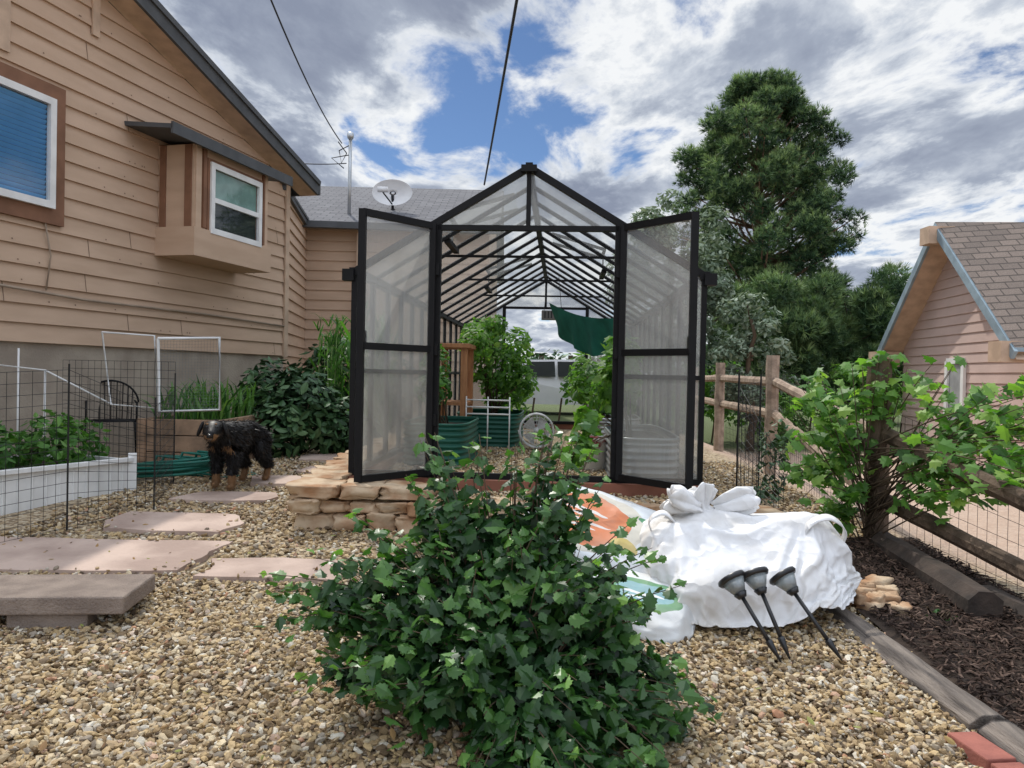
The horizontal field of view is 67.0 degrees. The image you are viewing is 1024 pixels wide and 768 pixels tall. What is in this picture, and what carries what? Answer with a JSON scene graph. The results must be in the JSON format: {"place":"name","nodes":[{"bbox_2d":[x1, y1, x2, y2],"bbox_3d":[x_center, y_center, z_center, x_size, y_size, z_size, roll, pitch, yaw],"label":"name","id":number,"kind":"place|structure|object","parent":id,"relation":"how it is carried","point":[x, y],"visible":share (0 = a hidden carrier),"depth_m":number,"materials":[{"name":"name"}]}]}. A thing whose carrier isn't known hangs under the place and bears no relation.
{"place":"outdoors","nodes":[
{"label":"outdoors","id":0,"kind":"place"},
{"bbox_2d":[0,454,344,583],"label":"flagstone path","id":1,"kind":"structure","parent":0,"point":[85,556],"depth_m":4.74,"materials":[{"name":"beige stone"}]},
{"bbox_2d":[197,418,275,490],"bbox_3d":[-2.430,0.599,6.798,0.393,0.633,1.244,1,1,10],"label":"dog","id":2,"kind":"object","parent":1,"relation":"on","point":[235,443],"visible":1,"depth_m":6.64},
{"bbox_2d":[108,0,503,283],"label":"roof","id":3,"kind":"structure","parent":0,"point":[179,49],"depth_m":11.54,"materials":[{"name":"grey"}]},
{"bbox_2d":[0,0,284,355],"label":"gable siding","id":4,"kind":"object","parent":3,"relation":"attached to","point":[121,64],"visible":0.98,"depth_m":8.65,"materials":[{"name":"beige wood"}]},
{"bbox_2d":[0,61,65,226],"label":"side window","id":5,"kind":"structure","parent":4,"relation":"attached to","point":[32,142],"depth_m":7.57,"materials":[{"name":"white plastic"}]},
{"bbox_2d":[1,15,277,351],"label":"siding joints","id":6,"kind":"object","parent":4,"relation":"attached to","point":[106,239],"visible":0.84,"depth_m":8.51,"materials":[{"name":"brown wood"}]},
{"bbox_2d":[0,223,283,326],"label":"wall conduit","id":7,"kind":"object","parent":4,"relation":"attached to","point":[63,296],"depth_m":8.42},
{"bbox_2d":[124,121,292,186],"bbox_3d":[-3.774,-2.903,9.904,1.300,0.175,2.590,1,1,0],"label":"bay hood","id":8,"kind":"object","parent":4,"relation":"attached to","point":[173,133],"visible":0.81,"depth_m":9.21,"materials":[{"name":"grey metal"}]},
{"bbox_2d":[154,144,270,272],"bbox_3d":[-3.818,-2.207,10.003,0.970,1.328,1.712,1,1,0],"label":"bay window box","id":9,"kind":"object","parent":4,"relation":"attached to","point":[212,208],"visible":0.99,"depth_m":9.47,"materials":[{"name":"beige wood"}]},
{"bbox_2d":[332,132,353,214],"bbox_3d":[-3.391,-4.141,15.473,0.443,1.860,0.177,1,1,-26],"label":"utility mast","id":10,"kind":"object","parent":3,"relation":"attached to","point":[350,136],"visible":0.94,"depth_m":15.52,"materials":[{"name":"metal"}]},
{"bbox_2d":[270,0,517,184],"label":"overhead cables","id":11,"kind":"object","parent":10,"relation":"attached to","point":[507,53],"visible":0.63,"depth_m":11.36,"materials":[{"name":"black rubber"}]},
{"bbox_2d":[372,179,411,209],"bbox_3d":[-2.491,-3.803,15.941,0.840,0.890,0.750,1,1,0],"label":"satellite dish","id":12,"kind":"object","parent":3,"relation":"attached to","point":[392,192],"visible":0.88,"depth_m":16.09,"materials":[{"name":"grey metal"}]},
{"bbox_2d":[0,381,1023,767],"bbox_3d":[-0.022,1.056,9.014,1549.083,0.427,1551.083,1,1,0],"label":"ground","id":13,"kind":"structure","parent":0,"point":[990,521],"depth_m":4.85,"materials":[{"name":"beige gravel"}]},
{"bbox_2d":[0,453,136,515],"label":"white raised bed","id":14,"kind":"object","parent":13,"relation":"on","point":[78,486],"visible":0.52,"depth_m":6.04,"materials":[{"name":"plastic"}]},
{"bbox_2d":[0,409,110,469],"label":"tomato plant","id":15,"kind":"object","parent":14,"relation":"on","point":[22,448],"visible":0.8,"depth_m":6.29,"materials":[{"name":"green plant"}]},
{"bbox_2d":[0,574,154,630],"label":"concrete block step","id":16,"kind":"object","parent":13,"relation":"on","point":[55,600],"visible":0.85,"depth_m":3.61,"materials":[{"name":"beige concrete"}]},
{"bbox_2d":[0,360,175,542],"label":"wire garden fence","id":17,"kind":"object","parent":13,"relation":"on","point":[154,428],"visible":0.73,"depth_m":5.65,"materials":[{"name":"black metal"}]},
{"bbox_2d":[0,331,220,454],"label":"pvc cold frame","id":18,"kind":"object","parent":13,"relation":"on","point":[157,341],"visible":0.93,"depth_m":7.84,"materials":[{"name":"white plastic"}]},
{"bbox_2d":[83,380,138,451],"bbox_3d":[-4.370,0.401,8.426,0.579,0.893,0.528,1,1,-29],"label":"metal patio chair","id":19,"kind":"object","parent":13,"relation":"on","point":[121,419],"visible":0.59,"depth_m":8.62,"materials":[{"name":"black metal"}]},
{"bbox_2d":[0,341,282,456],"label":"foundation","id":20,"kind":"object","parent":13,"relation":"on","point":[61,357],"visible":0.43,"depth_m":8.60,"materials":[{"name":"paint"}]},
{"bbox_2d":[0,0,290,356],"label":"corner trim","id":21,"kind":"structure","parent":20,"relation":"on","point":[5,17],"depth_m":12.02,"materials":[{"name":"beige wood"}]},
{"bbox_2d":[137,450,255,479],"bbox_3d":[-2.983,0.772,7.441,0.836,0.266,1.330,2,1,37],"label":"garden hose","id":22,"kind":"object","parent":13,"relation":"on","point":[195,465],"visible":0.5,"depth_m":7.00,"materials":[{"name":"green rubber"}]},
{"bbox_2d":[136,413,264,468],"bbox_3d":[-3.394,0.624,8.592,0.850,0.550,1.485,1,1,0],"label":"wooden raised bed","id":23,"kind":"object","parent":13,"relation":"on","point":[187,439],"visible":0.38,"depth_m":7.88,"materials":[{"name":"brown wood"}]},
{"bbox_2d":[142,374,262,419],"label":"onion plants","id":24,"kind":"object","parent":23,"relation":"on","point":[226,401],"visible":0.77,"depth_m":8.42,"materials":[{"name":"green plant"}]},
{"bbox_2d":[236,356,382,458],"bbox_3d":[-2.553,0.308,9.439,1.866,1.293,1.443,1,1,0],"label":"leafy shrub","id":25,"kind":"object","parent":13,"relation":"on","point":[290,411],"visible":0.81,"depth_m":9.25,"materials":[{"name":"green plant"}]},
{"bbox_2d":[309,298,397,436],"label":"corn plants","id":26,"kind":"object","parent":13,"relation":"on","point":[334,374],"visible":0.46,"depth_m":10.89,"materials":[{"name":"green plant"}]},
{"bbox_2d":[295,335,417,429],"bbox_3d":[-2.503,0.017,12.373,2.231,1.676,1.193,1,1,15],"label":"leafy shrub","id":27,"kind":"object","parent":13,"relation":"on","point":[405,378],"visible":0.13,"depth_m":12.16,"materials":[{"name":"green plant"}]},
{"bbox_2d":[283,202,496,421],"bbox_3d":[-2.265,-1.713,17.580,3.600,5.800,10.802,1,1,0],"label":"wing siding","id":28,"kind":"object","parent":13,"relation":"on","point":[320,259],"visible":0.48,"depth_m":14.99,"materials":[{"name":"beige wood"}]},
{"bbox_2d":[2,492,955,767],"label":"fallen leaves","id":29,"kind":"object","parent":13,"relation":"on","point":[392,732],"visible":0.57,"depth_m":3.00,"materials":[{"name":"brown plant"}]},
{"bbox_2d":[253,421,722,767],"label":"leafy shrub","id":30,"kind":"object","parent":13,"relation":"on","point":[518,635],"visible":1,"depth_m":2.79,"materials":[{"name":"green plant"}]},
{"bbox_2d":[465,396,510,451],"bbox_3d":[-0.281,0.466,8.885,0.516,0.640,0.018,1,1,4],"label":"pvc pipe rack","id":31,"kind":"object","parent":13,"relation":"on","point":[487,406],"visible":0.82,"depth_m":8.88,"materials":[{"name":"white plastic"}]},
{"bbox_2d":[285,432,782,533],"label":"wall stones","id":32,"kind":"object","parent":13,"relation":"on","point":[316,491],"depth_m":5.41,"materials":[{"name":"stone"}]},
{"bbox_2d":[495,360,641,405],"bbox_3d":[0.898,0.106,19.503,4.500,1.450,1.810,1,1,-6],"label":"parked car","id":33,"kind":"object","parent":13,"relation":"on","point":[551,374],"visible":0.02,"depth_m":18.65,"materials":[{"name":"white paint"}]},
{"bbox_2d":[524,487,655,573],"bbox_3d":[0.486,0.847,4.309,0.896,0.247,0.573,16,39,15],"label":"soil bag","id":34,"kind":"object","parent":13,"relation":"on","point":[612,513],"visible":0.22,"depth_m":4.23,"materials":[{"name":"plastic"}]},
{"bbox_2d":[580,436,606,470],"bbox_3d":[0.779,0.670,7.468,0.296,0.310,0.296,1,1,0],"label":"patterned bucket","id":35,"kind":"object","parent":13,"relation":"on","point":[599,465],"visible":0.44,"depth_m":7.36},
{"bbox_2d":[593,568,695,643],"bbox_3d":[0.595,1.115,3.854,0.642,0.212,0.481,10,24,20],"label":"soil bag","id":36,"kind":"object","parent":13,"relation":"on","point":[673,622],"visible":0.25,"depth_m":3.69,"materials":[{"name":"white plastic"}]},
{"bbox_2d":[603,188,738,426],"bbox_3d":[3.373,-1.640,16.559,2.814,5.175,2.869,2,1,28],"label":"olive tree","id":37,"kind":"object","parent":13,"relation":"on","point":[665,235],"visible":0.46,"depth_m":16.01,"materials":[{"name":"green plant"}]},
{"bbox_2d":[496,330,853,410],"bbox_3d":[9.759,-1.292,40.954,71.685,6.261,16.384,1,1,0],"label":"distant tree line","id":38,"kind":"object","parent":13,"relation":"on","point":[542,356],"visible":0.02,"depth_m":36.97,"materials":[{"name":"green plant"}]},
{"bbox_2d":[486,358,902,445],"bbox_3d":[6.689,0.332,16.742,15.058,2.361,3.097,1,1,-13],"label":"garden hedge","id":39,"kind":"object","parent":13,"relation":"on","point":[786,414],"visible":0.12,"depth_m":15.92,"materials":[{"name":"green plant"}]},
{"bbox_2d":[640,482,859,628],"bbox_3d":[1.216,0.850,4.138,1.272,0.632,0.904,1,1,0],"label":"bulk sand bag","id":40,"kind":"object","parent":13,"relation":"on","point":[698,541],"visible":0.8,"depth_m":3.94,"materials":[{"name":"white plastic"}]},
{"bbox_2d":[718,570,781,661],"bbox_3d":[1.098,1.035,3.526,0.324,0.355,0.137,2,1,40],"label":"solar path light","id":41,"kind":"object","parent":13,"relation":"on","point":[732,583],"visible":1,"depth_m":3.53,"materials":[{"name":"black plastic"}]},
{"bbox_2d":[706,290,800,451],"bbox_3d":[4.570,-0.235,14.565,1.681,3.021,1.370,2,1,25],"label":"olive tree","id":42,"kind":"object","parent":13,"relation":"on","point":[741,344],"visible":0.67,"depth_m":14.48,"materials":[{"name":"green plant"}]},
{"bbox_2d":[736,373,783,510],"bbox_3d":[2.007,0.513,6.439,0.283,1.200,1.853,1,1,13],"label":"wire garden panel","id":43,"kind":"object","parent":13,"relation":"on","point":[745,431],"visible":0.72,"depth_m":6.30,"materials":[{"name":"black metal"}]},
{"bbox_2d":[744,566,790,659],"bbox_3d":[1.184,1.028,3.551,0.138,0.370,0.287,1,1,-42],"label":"solar path light","id":44,"kind":"object","parent":13,"relation":"on","point":[755,579],"visible":0.94,"depth_m":3.55,"materials":[{"name":"black plastic"}]},
{"bbox_2d":[665,67,871,427],"bbox_3d":[7.052,-3.788,21.705,5.621,10.276,6.216,1,1,0],"label":"pine tree","id":45,"kind":"object","parent":13,"relation":"on","point":[775,98],"visible":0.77,"depth_m":20.67,"materials":[{"name":"green plant"}]},
{"bbox_2d":[750,419,800,503],"bbox_3d":[2.347,0.714,6.949,0.386,0.790,0.917,2,1,29],"label":"climbing plant","id":46,"kind":"object","parent":13,"relation":"on","point":[783,455],"visible":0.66,"depth_m":6.98,"materials":[{"name":"green plant"}]},
{"bbox_2d":[706,266,856,408],"bbox_3d":[6.294,-0.726,18.160,3.726,4.004,3.469,1,1,0],"label":"pine tree","id":47,"kind":"object","parent":13,"relation":"on","point":[809,322],"visible":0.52,"depth_m":17.26,"materials":[{"name":"green plant"}]},
{"bbox_2d":[769,566,842,660],"bbox_3d":[1.322,1.034,3.527,0.137,0.366,0.350,1,1,-27],"label":"solar path light","id":48,"kind":"object","parent":13,"relation":"on","point":[784,579],"visible":1,"depth_m":3.57,"materials":[{"name":"black plastic"}]},
{"bbox_2d":[782,259,912,404],"bbox_3d":[8.444,-0.915,19.370,5.043,4.441,4.626,1,1,0],"label":"pine tree","id":49,"kind":"object","parent":13,"relation":"on","point":[872,307],"visible":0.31,"depth_m":18.32,"materials":[{"name":"green plant"}]},
{"bbox_2d":[680,355,1023,587],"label":"split rail fence","id":50,"kind":"object","parent":13,"relation":"on","point":[990,554],"visible":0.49,"depth_m":5.30,"materials":[{"name":"brown wood"}]},
{"bbox_2d":[825,286,904,399],"bbox_3d":[12.877,-1.160,26.136,5.429,4.982,4.821,1,1,0],"label":"shade tree","id":51,"kind":"object","parent":13,"relation":"on","point":[901,393],"depth_m":25.57,"materials":[{"name":"green plant"}]},
{"bbox_2d":[824,606,1023,763],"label":"landscape timber edging","id":52,"kind":"object","parent":13,"relation":"on","point":[968,710],"visible":0.65,"depth_m":3.10,"materials":[{"name":"wood"}]},
{"bbox_2d":[845,535,1023,729],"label":"mulch bed","id":53,"kind":"object","parent":13,"relation":"on","point":[981,658],"visible":0.53,"depth_m":3.70,"materials":[{"name":"wood"}]},
{"bbox_2d":[846,574,912,617],"bbox_3d":[1.945,1.135,4.181,0.346,0.145,0.473,1,1,0],"label":"rock pile","id":54,"kind":"object","parent":53,"relation":"on","point":[876,590],"visible":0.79,"depth_m":4.07,"materials":[{"name":"stone"}]},
{"bbox_2d":[779,350,1023,540],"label":"grape vine","id":55,"kind":"object","parent":53,"relation":"on","point":[992,436],"visible":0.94,"depth_m":5.07,"materials":[{"name":"green plant"}]},
{"bbox_2d":[926,607,957,620],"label":"weed plant","id":56,"kind":"object","parent":53,"relation":"on","point":[944,615],"visible":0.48,"depth_m":3.89,"materials":[{"name":"green plant"}]},
{"bbox_2d":[870,532,1023,622],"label":"landscape timber stack","id":57,"kind":"object","parent":53,"relation":"on","point":[968,595],"visible":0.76,"depth_m":4.19,"materials":[{"name":"brown wood"}]},
{"bbox_2d":[901,258,1023,472],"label":"gable siding","id":58,"kind":"object","parent":13,"relation":"on","point":[952,321],"visible":0.44,"depth_m":13.73,"materials":[{"name":"beige wood"}]},
{"bbox_2d":[869,222,1023,366],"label":"roof","id":59,"kind":"structure","parent":58,"relation":"on","point":[986,259],"depth_m":12.82,"materials":[{"name":"brown"}]},
{"bbox_2d":[943,358,966,419],"bbox_3d":[7.720,0.272,13.496,0.050,1.450,0.700,1,1,6],"label":"window","id":60,"kind":"structure","parent":58,"relation":"attached to","point":[955,382],"depth_m":13.46,"materials":[{"name":"white plastic"}]},
{"bbox_2d":[947,732,1023,767],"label":"brick edging","id":61,"kind":"object","parent":13,"relation":"on","point":[980,751],"visible":0.85,"depth_m":2.65,"materials":[{"name":"red brick"}]},
{"bbox_2d":[320,428,717,514],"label":"gravel terrace","id":62,"kind":"structure","parent":0,"point":[566,432],"depth_m":10.13,"materials":[{"name":"beige gravel"}]},
{"bbox_2d":[403,416,478,466],"bbox_3d":[-0.729,0.579,8.163,0.678,0.412,1.428,1,1,4],"label":"raised metal bed","id":63,"kind":"object","parent":62,"relation":"on","point":[457,433],"visible":0.77,"depth_m":7.50,"materials":[{"name":"metal"}]},
{"bbox_2d":[413,343,451,423],"bbox_3d":[-0.847,-0.015,8.375,0.437,0.879,1.297,1,1,0],"label":"tomato plant","id":64,"kind":"object","parent":63,"relation":"on","point":[444,382],"visible":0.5,"depth_m":8.18,"materials":[{"name":"green plant"}]},
{"bbox_2d":[440,343,475,415],"bbox_3d":[-0.702,0.150,9.259,0.450,1.245,0.750,1,1,4],"label":"wooden potting frame","id":65,"kind":"object","parent":62,"relation":"on","point":[467,369],"visible":0.44,"depth_m":8.92,"materials":[{"name":"brown wood"}]},
{"bbox_2d":[457,408,523,447],"bbox_3d":[-0.268,0.563,10.238,0.828,0.412,1.528,1,1,4],"label":"raised metal bed","id":66,"kind":"object","parent":62,"relation":"on","point":[498,426],"visible":0.45,"depth_m":9.49,"materials":[{"name":"metal"}]},
{"bbox_2d":[457,314,537,413],"bbox_3d":[-0.186,-0.255,10.240,1.100,1.342,1.677,1,1,0],"label":"tomato plant","id":67,"kind":"object","parent":66,"relation":"on","point":[485,334],"visible":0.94,"depth_m":10.06,"materials":[{"name":"green plant"}]},
{"bbox_2d":[342,162,716,496],"bbox_3d":[0.315,-0.469,9.277,2.881,2.538,7.793,1,1,4],"label":"greenhouse","id":68,"kind":"object","parent":62,"relation":"on","point":[371,468],"visible":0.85,"depth_m":6.04,"materials":[{"name":"black metal"}]},
{"bbox_2d":[541,275,561,319],"bbox_3d":[0.562,-1.183,10.562,0.300,0.610,0.211,1,1,0],"label":"hanging heater","id":69,"kind":"object","parent":68,"relation":"hanging from","point":[547,315],"visible":0.59,"depth_m":10.47,"materials":[{"name":"black metal"}]},
{"bbox_2d":[549,303,630,355],"bbox_3d":[0.826,-0.652,8.845,0.203,0.679,2.044,1,1,-19],"label":"green shade cloth","id":70,"kind":"object","parent":68,"relation":"attached to","point":[587,335],"visible":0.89,"depth_m":8.84,"materials":[{"name":"green fabric"}]},
{"bbox_2d":[518,412,554,447],"bbox_3d":[0.294,0.568,9.301,0.450,0.445,0.240,1,1,0],"label":"drum fan","id":71,"kind":"object","parent":62,"relation":"on","point":[529,424],"visible":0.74,"depth_m":9.23},
{"bbox_2d":[590,411,640,436],"bbox_3d":[1.298,0.597,10.140,0.628,0.412,2.228,1,1,4],"label":"raised metal bed","id":72,"kind":"object","parent":62,"relation":"on","point":[635,419],"visible":0.09,"depth_m":9.07,"materials":[{"name":"metal"}]},
{"bbox_2d":[567,350,609,417],"bbox_3d":[1.266,-0.050,11.191,0.700,0.994,3.392,1,1,-3],"label":"squash plant","id":73,"kind":"object","parent":72,"relation":"on","point":[581,392],"visible":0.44,"depth_m":11.73,"materials":[{"name":"green plant"}]},
{"bbox_2d":[604,423,679,477],"bbox_3d":[1.160,0.631,7.143,0.578,0.412,1.928,1,1,4],"label":"raised metal bed","id":74,"kind":"object","parent":62,"relation":"on","point":[649,450],"visible":0.66,"depth_m":6.21,"materials":[{"name":"metal"}]},
{"bbox_2d":[560,333,644,467],"bbox_3d":[0.954,0.118,7.263,0.602,1.201,2.469,1,1,15],"label":"grape vine","id":75,"kind":"object","parent":74,"relation":"on","point":[603,392],"visible":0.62,"depth_m":6.83,"materials":[{"name":"green plant"}]},
{"bbox_2d":[159,0,1023,381],"label":"sky","id":76,"kind":"structure","parent":0,"point":[598,95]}
]}

